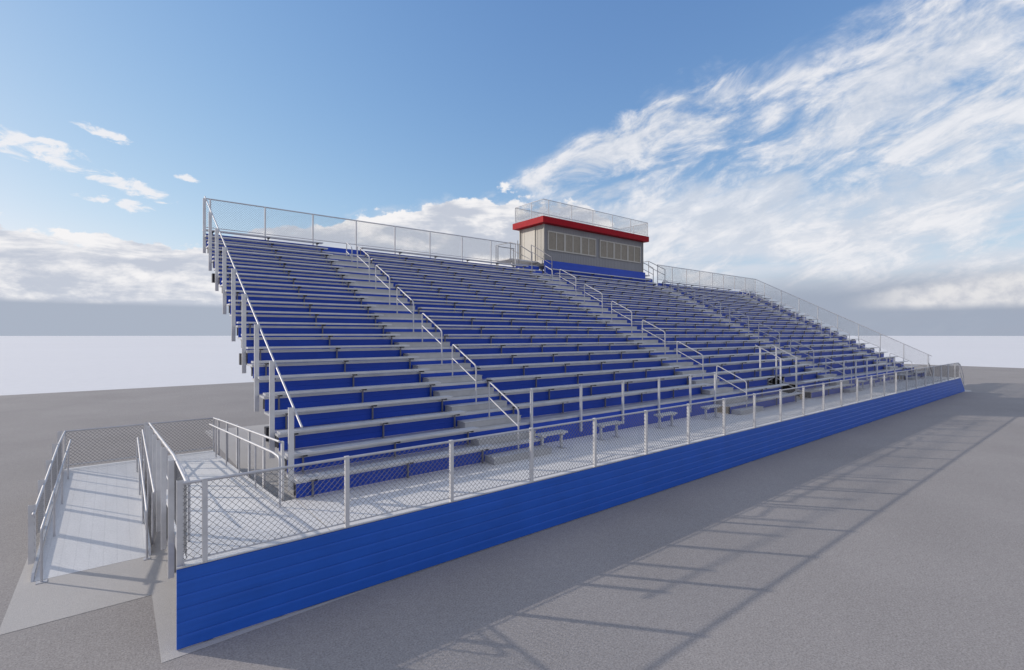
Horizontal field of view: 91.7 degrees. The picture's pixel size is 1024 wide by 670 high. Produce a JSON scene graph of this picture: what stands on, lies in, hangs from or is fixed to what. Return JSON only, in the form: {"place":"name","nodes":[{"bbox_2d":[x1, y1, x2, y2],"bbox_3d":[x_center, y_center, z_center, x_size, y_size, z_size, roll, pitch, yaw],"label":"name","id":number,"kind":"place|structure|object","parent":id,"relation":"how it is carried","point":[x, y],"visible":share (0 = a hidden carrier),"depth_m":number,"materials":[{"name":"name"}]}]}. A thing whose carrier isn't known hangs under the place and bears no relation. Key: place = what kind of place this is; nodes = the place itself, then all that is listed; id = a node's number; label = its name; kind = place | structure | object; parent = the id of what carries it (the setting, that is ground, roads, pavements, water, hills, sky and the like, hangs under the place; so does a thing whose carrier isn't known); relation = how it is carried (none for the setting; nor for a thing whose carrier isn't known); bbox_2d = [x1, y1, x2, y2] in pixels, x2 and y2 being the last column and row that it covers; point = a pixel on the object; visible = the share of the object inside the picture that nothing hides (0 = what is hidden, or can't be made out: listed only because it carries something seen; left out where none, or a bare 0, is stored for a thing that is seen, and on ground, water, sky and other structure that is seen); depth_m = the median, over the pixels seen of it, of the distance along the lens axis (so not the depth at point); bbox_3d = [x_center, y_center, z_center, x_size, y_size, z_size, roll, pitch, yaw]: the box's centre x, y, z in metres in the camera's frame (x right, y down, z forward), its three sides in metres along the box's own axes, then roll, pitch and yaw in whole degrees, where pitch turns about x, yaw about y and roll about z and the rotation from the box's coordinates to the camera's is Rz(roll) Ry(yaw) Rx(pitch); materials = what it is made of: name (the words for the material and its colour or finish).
{"place":"outdoors","nodes":[
{"label":"outdoors","id":0,"kind":"place"},
{"bbox_2d":[0,364,1023,669],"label":"asphalt yard","id":1,"kind":"structure","parent":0,"point":[894,542],"depth_m":8.44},
{"bbox_2d":[0,386,971,662],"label":"concrete pad","id":2,"kind":"object","parent":1,"relation":"on","point":[72,594],"visible":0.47,"depth_m":7.93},
{"bbox_2d":[35,439,71,584],"bbox_3d":[-9.549,3.367,10.455,0.140,1.355,6.042,0,0,-39],"label":"handrail","id":3,"kind":"object","parent":2,"relation":"on","point":[43,524],"visible":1,"depth_m":9.61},
{"bbox_2d":[31,458,150,581],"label":"access ramp","id":4,"kind":"structure","parent":2,"relation":"on","point":[98,517],"depth_m":10.22,"materials":[{"name":"grey metal"}]},
{"bbox_2d":[28,431,65,564],"bbox_3d":[-10.044,3.249,10.820,0.161,1.468,5.854,0,0,-39],"label":"guard rail","id":5,"kind":"object","parent":4,"relation":"attached to","point":[53,465],"visible":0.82,"depth_m":9.76,"materials":[{"name":"metal"}]},
{"bbox_2d":[64,450,213,470],"bbox_3d":[-10.412,3.792,14.090,3.380,0.508,0.318,0,0,-39],"label":"ramp landing","id":6,"kind":"object","parent":2,"relation":"on","point":[117,463],"visible":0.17,"depth_m":13.70,"materials":[{"name":"grey metal"}]},
{"bbox_2d":[64,417,214,469],"bbox_3d":[-10.491,3.140,14.205,3.448,1.220,0.048,0,0,-39],"label":"chain link fence","id":7,"kind":"object","parent":6,"relation":"attached to","point":[135,425],"visible":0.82,"depth_m":13.95,"materials":[{"name":"metal"}]},
{"bbox_2d":[136,437,149,559],"bbox_3d":[-8.300,3.388,11.118,0.100,1.313,5.562,0,0,-39],"label":"handrail","id":8,"kind":"object","parent":2,"relation":"on","point":[144,498],"visible":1,"depth_m":10.30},
{"bbox_2d":[141,429,155,544],"bbox_3d":[-8.528,3.321,11.614,0.061,1.448,5.303,0,0,-39],"label":"guard rail","id":9,"kind":"object","parent":2,"relation":"on","point":[152,484],"visible":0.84,"depth_m":10.93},
{"bbox_2d":[144,422,187,578],"bbox_3d":[-7.241,3.047,10.185,0.139,2.314,9.541,0,0,-39],"label":"guard rail","id":10,"kind":"object","parent":2,"relation":"on","point":[157,454],"visible":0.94,"depth_m":7.75,"materials":[{"name":"metal"}]},
{"bbox_2d":[166,452,281,571],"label":"access ramp","id":11,"kind":"structure","parent":2,"relation":"on","point":[200,466],"depth_m":10.14,"materials":[{"name":"grey metal"}]},
{"bbox_2d":[153,430,190,541],"bbox_3d":[-7.385,2.790,10.595,0.036,1.378,8.720,0,0,-39],"label":"handrail","id":12,"kind":"object","parent":11,"relation":"on","point":[188,511],"visible":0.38,"depth_m":7.21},
{"bbox_2d":[209,424,280,506],"bbox_3d":[-6.553,2.783,11.781,0.048,1.349,8.102,0,0,-39],"label":"handrail","id":13,"kind":"object","parent":11,"relation":"on","point":[263,448],"visible":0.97,"depth_m":11.22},
{"bbox_2d":[213,417,283,501],"bbox_3d":[-6.683,2.864,12.193,0.091,1.852,7.897,0,0,-39],"label":"guard rail","id":14,"kind":"object","parent":11,"relation":"attached to","point":[264,436],"visible":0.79,"depth_m":10.69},
{"bbox_2d":[206,234,923,497],"bbox_3d":[9.321,0.117,27.211,43.420,7.855,12.595,0,0,-39],"label":"grandstand","id":15,"kind":"object","parent":2,"relation":"on","point":[459,385],"visible":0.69,"depth_m":17.23,"materials":[{"name":"metal"}]},
{"bbox_2d":[203,196,302,490],"bbox_3d":[-7.623,-1.163,13.645,0.134,8.030,12.369,0,0,-39],"label":"end guard rail","id":16,"kind":"object","parent":15,"relation":"attached to","point":[272,366],"visible":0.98,"depth_m":11.86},
{"bbox_2d":[202,229,322,249],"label":"long bench","id":17,"kind":"object","parent":15,"relation":"on","point":[267,237],"visible":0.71,"depth_m":19.79,"materials":[{"name":"metal"}]},
{"bbox_2d":[205,235,327,255],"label":"long bench","id":18,"kind":"object","parent":15,"relation":"on","point":[266,242],"visible":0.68,"depth_m":19.32,"materials":[{"name":"metal"}]},
{"bbox_2d":[207,242,332,262],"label":"long bench","id":19,"kind":"object","parent":15,"relation":"on","point":[275,249],"visible":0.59,"depth_m":18.79,"materials":[{"name":"metal"}]},
{"bbox_2d":[210,248,337,268],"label":"long bench","id":20,"kind":"object","parent":15,"relation":"on","point":[265,254],"visible":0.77,"depth_m":18.32,"materials":[{"name":"metal"}]},
{"bbox_2d":[212,256,343,275],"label":"long bench","id":21,"kind":"object","parent":15,"relation":"on","point":[279,262],"visible":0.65,"depth_m":17.86,"materials":[{"name":"metal"}]},
{"bbox_2d":[219,264,349,282],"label":"long bench","id":22,"kind":"object","parent":15,"relation":"on","point":[281,269],"visible":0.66,"depth_m":17.39,"materials":[{"name":"metal"}]},
{"bbox_2d":[218,272,355,290],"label":"long bench","id":23,"kind":"object","parent":15,"relation":"on","point":[288,277],"visible":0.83,"depth_m":16.82,"materials":[{"name":"metal"}]},
{"bbox_2d":[221,280,361,298],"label":"long bench","id":24,"kind":"object","parent":15,"relation":"on","point":[298,286],"visible":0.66,"depth_m":16.46,"materials":[{"name":"metal"}]},
{"bbox_2d":[225,290,368,307],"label":"long bench","id":25,"kind":"object","parent":15,"relation":"on","point":[283,293],"visible":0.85,"depth_m":15.81,"materials":[{"name":"metal"}]},
{"bbox_2d":[228,300,375,316],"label":"long bench","id":26,"kind":"object","parent":15,"relation":"on","point":[305,303],"visible":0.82,"depth_m":15.43,"materials":[{"name":"metal"}]},
{"bbox_2d":[234,310,383,326],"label":"long bench","id":27,"kind":"object","parent":15,"relation":"on","point":[318,313],"visible":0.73,"depth_m":15.00,"materials":[{"name":"metal"}]},
{"bbox_2d":[236,322,391,336],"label":"long bench","id":28,"kind":"object","parent":15,"relation":"on","point":[321,324],"visible":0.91,"depth_m":14.41,"materials":[{"name":"metal"}]},
{"bbox_2d":[241,334,400,348],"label":"long bench","id":29,"kind":"object","parent":15,"relation":"on","point":[332,335],"visible":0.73,"depth_m":14.06,"materials":[{"name":"metal"}]},
{"bbox_2d":[246,345,409,360],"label":"long bench","id":30,"kind":"object","parent":15,"relation":"on","point":[335,347],"visible":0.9,"depth_m":13.43,"materials":[{"name":"metal"}]},
{"bbox_2d":[251,356,418,375],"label":"long bench","id":31,"kind":"object","parent":15,"relation":"on","point":[345,360],"visible":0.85,"depth_m":13.09,"materials":[{"name":"metal"}]},
{"bbox_2d":[257,368,429,386],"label":"long bench","id":32,"kind":"object","parent":15,"relation":"on","point":[343,373],"visible":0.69,"depth_m":12.57,"materials":[{"name":"metal"}]},
{"bbox_2d":[263,381,440,409],"bbox_3d":[-3.702,1.479,12.192,4.350,0.418,0.250,0,0,-39],"label":"long bench","id":33,"kind":"object","parent":15,"relation":"on","point":[282,393],"visible":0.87,"depth_m":12.03,"materials":[{"name":"metal"}]},
{"bbox_2d":[206,198,515,266],"bbox_3d":[-5.662,-4.326,23.348,15.073,1.653,0.064,0,0,-39],"label":"chain link fence","id":34,"kind":"object","parent":15,"relation":"attached to","point":[355,231],"visible":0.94,"depth_m":22.27,"materials":[{"name":"metal"}]},
{"bbox_2d":[275,395,452,428],"bbox_3d":[-3.322,1.804,11.715,4.350,0.418,0.250,0,0,-39],"label":"long bench","id":35,"kind":"object","parent":15,"relation":"on","point":[372,404],"visible":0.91,"depth_m":11.57,"materials":[{"name":"metal"}]},
{"bbox_2d":[277,410,465,449],"bbox_3d":[-2.942,2.129,11.238,4.350,0.418,0.250,0,0,-39],"label":"long bench","id":36,"kind":"object","parent":15,"relation":"on","point":[297,431],"visible":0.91,"depth_m":11.04,"materials":[{"name":"metal"}]},
{"bbox_2d":[285,426,479,471],"bbox_3d":[-2.562,2.454,10.761,4.350,0.418,0.250,0,0,-39],"label":"long bench","id":37,"kind":"object","parent":15,"relation":"on","point":[307,452],"visible":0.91,"depth_m":10.51,"materials":[{"name":"metal"}]},
{"bbox_2d":[422,313,442,363],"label":"handrail","id":38,"kind":"object","parent":15,"relation":"on","point":[441,342],"visible":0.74,"depth_m":15.20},
{"bbox_2d":[360,247,527,271],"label":"long bench","id":39,"kind":"object","parent":15,"relation":"on","point":[435,256],"visible":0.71,"depth_m":24.64,"materials":[{"name":"metal"}]},
{"bbox_2d":[365,252,535,273],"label":"long bench","id":40,"kind":"object","parent":15,"relation":"on","point":[441,261],"visible":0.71,"depth_m":24.19,"materials":[{"name":"metal"}]},
{"bbox_2d":[371,258,542,278],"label":"long bench","id":41,"kind":"object","parent":15,"relation":"on","point":[412,263],"visible":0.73,"depth_m":23.71,"materials":[{"name":"metal"}]},
{"bbox_2d":[376,264,549,286],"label":"long bench","id":42,"kind":"object","parent":15,"relation":"on","point":[487,275],"visible":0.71,"depth_m":23.22,"materials":[{"name":"metal"}]},
{"bbox_2d":[452,344,477,402],"bbox_3d":[-1.362,1.060,14.077,0.090,1.584,1.310,0,0,-39],"label":"handrail","id":43,"kind":"object","parent":15,"relation":"on","point":[471,361],"visible":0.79,"depth_m":13.82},
{"bbox_2d":[382,270,557,291],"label":"long bench","id":44,"kind":"object","parent":15,"relation":"on","point":[461,278],"visible":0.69,"depth_m":22.73,"materials":[{"name":"metal"}]},
{"bbox_2d":[390,277,566,297],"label":"long bench","id":45,"kind":"object","parent":15,"relation":"on","point":[469,284],"visible":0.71,"depth_m":22.29,"materials":[{"name":"metal"}]},
{"bbox_2d":[396,284,574,303],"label":"long bench","id":46,"kind":"object","parent":15,"relation":"on","point":[439,288],"visible":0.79,"depth_m":21.80,"materials":[{"name":"metal"}]},
{"bbox_2d":[403,291,583,309],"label":"long bench","id":47,"kind":"object","parent":15,"relation":"on","point":[519,299],"visible":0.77,"depth_m":21.34,"materials":[{"name":"metal"}]},
{"bbox_2d":[410,299,592,315],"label":"long bench","id":48,"kind":"object","parent":15,"relation":"on","point":[528,306],"visible":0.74,"depth_m":20.85,"materials":[{"name":"metal"}]},
{"bbox_2d":[488,382,518,450],"bbox_3d":[-0.221,2.035,12.646,0.090,1.584,1.310,0,0,-39],"label":"handrail","id":49,"kind":"object","parent":15,"relation":"on","point":[511,402],"visible":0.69,"depth_m":12.71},
{"bbox_2d":[418,307,602,321],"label":"long bench","id":50,"kind":"object","parent":15,"relation":"on","point":[463,310],"visible":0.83,"depth_m":20.27,"materials":[{"name":"metal"}]},
{"bbox_2d":[426,316,611,328],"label":"long bench","id":51,"kind":"object","parent":15,"relation":"on","point":[578,321],"visible":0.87,"depth_m":19.90,"materials":[{"name":"metal"}]},
{"bbox_2d":[435,325,622,336],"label":"long bench","id":52,"kind":"object","parent":15,"relation":"on","point":[521,327],"visible":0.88,"depth_m":19.43,"materials":[{"name":"metal"}]},
{"bbox_2d":[444,334,632,345],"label":"long bench","id":53,"kind":"object","parent":15,"relation":"on","point":[493,335],"visible":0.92,"depth_m":18.40,"materials":[{"name":"metal"}]},
{"bbox_2d":[453,342,644,355],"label":"long bench","id":54,"kind":"object","parent":15,"relation":"on","point":[542,344],"visible":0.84,"depth_m":18.48,"materials":[{"name":"metal"}]},
{"bbox_2d":[464,349,655,363],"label":"long bench","id":55,"kind":"object","parent":15,"relation":"on","point":[553,353],"visible":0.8,"depth_m":17.82,"materials":[{"name":"metal"}]},
{"bbox_2d":[476,357,668,375],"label":"long bench","id":56,"kind":"object","parent":15,"relation":"on","point":[565,363],"visible":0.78,"depth_m":17.36,"materials":[{"name":"metal"}]},
{"bbox_2d":[486,365,680,387],"bbox_3d":[3.126,1.479,17.634,9.748,0.418,0.250,0,0,-39],"label":"long bench","id":57,"kind":"object","parent":15,"relation":"on","point":[557,374],"visible":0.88,"depth_m":16.88,"materials":[{"name":"metal"}]},
{"bbox_2d":[499,374,694,399],"bbox_3d":[3.506,1.804,17.157,9.748,0.418,0.250,0,0,-39],"label":"long bench","id":58,"kind":"object","parent":15,"relation":"on","point":[514,390],"visible":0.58,"depth_m":15.73,"materials":[{"name":"metal"}]},
{"bbox_2d":[548,268,649,282],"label":"long bench","id":59,"kind":"object","parent":15,"relation":"on","point":[611,276],"visible":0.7,"depth_m":32.09,"materials":[{"name":"metal"}]},
{"bbox_2d":[555,273,656,284],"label":"long bench","id":60,"kind":"object","parent":15,"relation":"on","point":[599,278],"visible":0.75,"depth_m":31.36,"materials":[{"name":"metal"}]},
{"bbox_2d":[512,383,708,413],"bbox_3d":[3.886,2.129,16.680,9.748,0.418,0.250,0,0,-39],"label":"long bench","id":61,"kind":"object","parent":15,"relation":"on","point":[567,400],"visible":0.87,"depth_m":15.84,"materials":[{"name":"metal"}]},
{"bbox_2d":[562,277,664,292],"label":"long bench","id":62,"kind":"object","parent":15,"relation":"on","point":[585,280],"visible":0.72,"depth_m":31.00,"materials":[{"name":"metal"}]},
{"bbox_2d":[570,282,671,296],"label":"long bench","id":63,"kind":"object","parent":15,"relation":"on","point":[593,285],"visible":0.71,"depth_m":30.42,"materials":[{"name":"metal"}]},
{"bbox_2d":[530,372,715,430],"bbox_3d":[4.169,2.119,16.239,9.391,1.382,0.074,0,0,-39],"label":"bay guard rail","id":64,"kind":"object","parent":15,"relation":"attached to","point":[580,400],"visible":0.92,"depth_m":15.68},
{"bbox_2d":[578,287,681,299],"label":"long bench","id":65,"kind":"object","parent":15,"relation":"on","point":[601,290],"visible":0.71,"depth_m":29.89,"materials":[{"name":"metal"}]},
{"bbox_2d":[588,292,689,305],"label":"long bench","id":66,"kind":"object","parent":15,"relation":"on","point":[638,297],"visible":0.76,"depth_m":29.59,"materials":[{"name":"metal"}]},
{"bbox_2d":[594,298,696,308],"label":"long bench","id":67,"kind":"object","parent":15,"relation":"on","point":[647,301],"visible":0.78,"depth_m":29.20,"materials":[{"name":"metal"}]},
{"bbox_2d":[603,303,706,314],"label":"long bench","id":68,"kind":"object","parent":15,"relation":"on","point":[626,305],"visible":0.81,"depth_m":28.80,"materials":[{"name":"metal"}]},
{"bbox_2d":[613,309,715,319],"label":"long bench","id":69,"kind":"object","parent":15,"relation":"on","point":[663,312],"visible":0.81,"depth_m":28.07,"materials":[{"name":"metal"}]},
{"bbox_2d":[621,315,724,324],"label":"long bench","id":70,"kind":"object","parent":15,"relation":"on","point":[645,317],"visible":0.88,"depth_m":27.56,"materials":[{"name":"metal"}]},
{"bbox_2d":[632,321,733,330],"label":"long bench","id":71,"kind":"object","parent":15,"relation":"on","point":[713,324],"visible":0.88,"depth_m":27.32,"materials":[{"name":"metal"}]},
{"bbox_2d":[677,341,703,379],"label":"handrail","id":72,"kind":"object","parent":15,"relation":"on","point":[702,364],"visible":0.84,"depth_m":20.96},
{"bbox_2d":[641,328,743,335],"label":"long bench","id":73,"kind":"object","parent":15,"relation":"on","point":[665,329],"visible":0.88,"depth_m":26.57,"materials":[{"name":"metal"}]},
{"bbox_2d":[654,334,753,342],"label":"long bench","id":74,"kind":"object","parent":15,"relation":"on","point":[733,335],"visible":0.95,"depth_m":26.47,"materials":[{"name":"metal"}]},
{"bbox_2d":[657,264,755,291],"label":"chain link fence","id":75,"kind":"object","parent":15,"relation":"attached to","point":[727,284],"visible":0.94,"depth_m":40.66,"materials":[{"name":"metal"}]},
{"bbox_2d":[663,340,764,349],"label":"long bench","id":76,"kind":"object","parent":15,"relation":"on","point":[717,341],"visible":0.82,"depth_m":26.02,"materials":[{"name":"metal"}]},
{"bbox_2d":[674,346,773,355],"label":"long bench","id":77,"kind":"object","parent":15,"relation":"on","point":[723,347],"visible":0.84,"depth_m":25.09,"materials":[{"name":"metal"}]},
{"bbox_2d":[716,366,746,407],"bbox_3d":[8.725,2.035,19.776,0.090,1.584,1.310,0,0,-39],"label":"handrail","id":78,"kind":"object","parent":15,"relation":"on","point":[731,383],"visible":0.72,"depth_m":19.74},
{"bbox_2d":[686,352,785,362],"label":"long bench","id":79,"kind":"object","parent":15,"relation":"on","point":[765,353],"visible":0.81,"depth_m":24.65,"materials":[{"name":"metal"}]},
{"bbox_2d":[698,358,794,370],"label":"long bench","id":80,"kind":"object","parent":15,"relation":"on","point":[722,363],"visible":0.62,"depth_m":23.98,"materials":[{"name":"metal"}]},
{"bbox_2d":[725,376,774,387],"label":"long bench","id":81,"kind":"object","parent":15,"relation":"on","point":[752,379],"visible":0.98,"depth_m":22.02,"materials":[{"name":"metal"}]},
{"bbox_2d":[711,364,809,378],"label":"long bench","id":82,"kind":"object","parent":15,"relation":"on","point":[772,368],"visible":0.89,"depth_m":23.80,"materials":[{"name":"metal"}]},
{"bbox_2d":[739,384,788,395],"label":"long bench","id":83,"kind":"object","parent":15,"relation":"on","point":[764,387],"visible":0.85,"depth_m":21.53,"materials":[{"name":"metal"}]},
{"bbox_2d":[755,345,784,383],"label":"portal handrail","id":84,"kind":"object","parent":15,"relation":"on","point":[760,348],"visible":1,"depth_m":23.39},
{"bbox_2d":[771,344,799,389],"bbox_3d":[13.391,1.630,24.351,0.060,2.340,1.361,0,0,-39],"label":"portal handrail","id":85,"kind":"object","parent":15,"relation":"attached to","point":[796,358],"visible":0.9,"depth_m":24.41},
{"bbox_2d":[806,353,867,362],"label":"long bench","id":86,"kind":"object","parent":15,"relation":"on","point":[842,355],"visible":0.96,"depth_m":31.33,"materials":[{"name":"metal"}]},
{"bbox_2d":[756,279,930,372],"bbox_3d":[26.336,-1.198,40.775,0.057,7.904,12.651,0,0,-39],"label":"chain link fence","id":87,"kind":"object","parent":15,"relation":"attached to","point":[903,345],"visible":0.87,"depth_m":39.58,"materials":[{"name":"metal"}]},
{"bbox_2d":[830,363,888,374],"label":"long bench","id":88,"kind":"object","parent":15,"relation":"on","point":[864,366],"visible":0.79,"depth_m":30.34,"materials":[{"name":"metal"}]},
{"bbox_2d":[843,356,894,383],"bbox_3d":[22.061,2.119,30.500,9.391,1.382,0.074,0,0,-39],"label":"bay guard rail","id":89,"kind":"object","parent":15,"relation":"attached to","point":[867,366],"visible":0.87,"depth_m":29.94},
{"bbox_2d":[174,376,960,649],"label":"front walkway","id":90,"kind":"structure","parent":2,"relation":"on","point":[220,594],"depth_m":9.13,"materials":[{"name":"blue metal"}]},
{"bbox_2d":[294,444,494,496],"bbox_3d":[-2.181,2.779,10.284,4.350,0.418,0.250,0,0,-39],"label":"long bench","id":91,"kind":"object","parent":90,"relation":"on","point":[341,471],"visible":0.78,"depth_m":9.98,"materials":[{"name":"metal"}]},
{"bbox_2d":[535,429,567,448],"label":"companion bench","id":92,"kind":"object","parent":90,"relation":"on","point":[547,433],"visible":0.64,"depth_m":12.94,"materials":[{"name":"metal"}]},
{"bbox_2d":[183,362,959,561],"bbox_3d":[13.522,2.439,20.584,45.452,1.097,0.070,0,0,-39],"label":"chain link fence","id":93,"kind":"object","parent":90,"relation":"on","point":[346,504],"visible":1,"depth_m":10.00,"materials":[{"name":"metal"}]},
{"bbox_2d":[597,420,621,440],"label":"companion bench","id":94,"kind":"object","parent":90,"relation":"on","point":[606,423],"visible":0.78,"depth_m":14.27,"materials":[{"name":"metal"}]},
{"bbox_2d":[654,411,676,428],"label":"companion bench","id":95,"kind":"object","parent":90,"relation":"on","point":[659,420],"visible":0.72,"depth_m":15.94,"materials":[{"name":"metal"}]},
{"bbox_2d":[511,215,650,336],"bbox_3d":[4.715,-1.458,33.006,13.100,11.005,2.850,0,0,-39],"label":"press box","id":96,"kind":"object","parent":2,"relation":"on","point":[571,245],"visible":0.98,"depth_m":31.27,"materials":[{"name":"grey metal"}]},
{"bbox_2d":[492,258,541,273],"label":"access platform","id":97,"kind":"structure","parent":96,"relation":"attached to","point":[530,267],"depth_m":29.18,"materials":[{"name":"grey metal"}]},
{"bbox_2d":[524,228,533,260],"bbox_3d":[1.053,-5.465,30.458,0.020,2.010,0.930,0,0,-39],"label":"door","id":98,"kind":"structure","parent":96,"relation":"in","point":[528,234],"depth_m":30.49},
{"bbox_2d":[547,230,564,251],"bbox_3d":[2.670,-5.640,30.002,1.401,1.160,0.060,0,0,-39],"label":"window frame","id":99,"kind":"structure","parent":96,"relation":"in","point":[555,240],"depth_m":29.97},
{"bbox_2d":[565,233,580,254],"bbox_3d":[3.778,-5.640,30.884,1.401,1.160,0.060,0,0,-39],"label":"window frame","id":100,"kind":"structure","parent":96,"relation":"in","point":[572,242],"depth_m":30.86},
{"bbox_2d":[515,199,647,235],"bbox_3d":[4.903,-7.451,33.059,10.032,0.978,2.652,0,0,-39],"label":"rooftop fence","id":101,"kind":"object","parent":96,"relation":"on","point":[576,220],"visible":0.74,"depth_m":31.55,"materials":[{"name":"metal"}]},
{"bbox_2d":[581,236,595,256],"bbox_3d":[4.886,-5.640,31.767,1.401,1.160,0.060,0,0,-39],"label":"window frame","id":102,"kind":"structure","parent":96,"relation":"in","point":[588,245],"depth_m":31.74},
{"bbox_2d":[599,240,613,259],"bbox_3d":[6.266,-5.640,32.868,1.417,1.160,0.060,0,0,-39],"label":"window frame","id":103,"kind":"structure","parent":96,"relation":"in","point":[606,248],"depth_m":32.84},
{"bbox_2d":[614,242,627,260],"bbox_3d":[7.387,-5.640,33.761,1.417,1.160,0.060,0,0,-39],"label":"window frame","id":104,"kind":"structure","parent":96,"relation":"in","point":[620,250],"depth_m":33.75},
{"bbox_2d":[627,245,640,262],"bbox_3d":[8.508,-5.640,34.654,1.417,1.160,0.060,0,0,-39],"label":"window frame","id":105,"kind":"structure","parent":96,"relation":"in","point":[634,252],"depth_m":34.65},
{"bbox_2d":[0,336,1023,395],"bbox_3d":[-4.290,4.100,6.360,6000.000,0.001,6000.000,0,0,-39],"label":"distant ground","id":106,"kind":"structure","parent":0,"point":[40,364],"depth_m":86.73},
{"bbox_2d":[0,0,1023,335],"label":"sky","id":107,"kind":"structure","parent":0,"point":[861,162],"materials":[{"name":"blue"}]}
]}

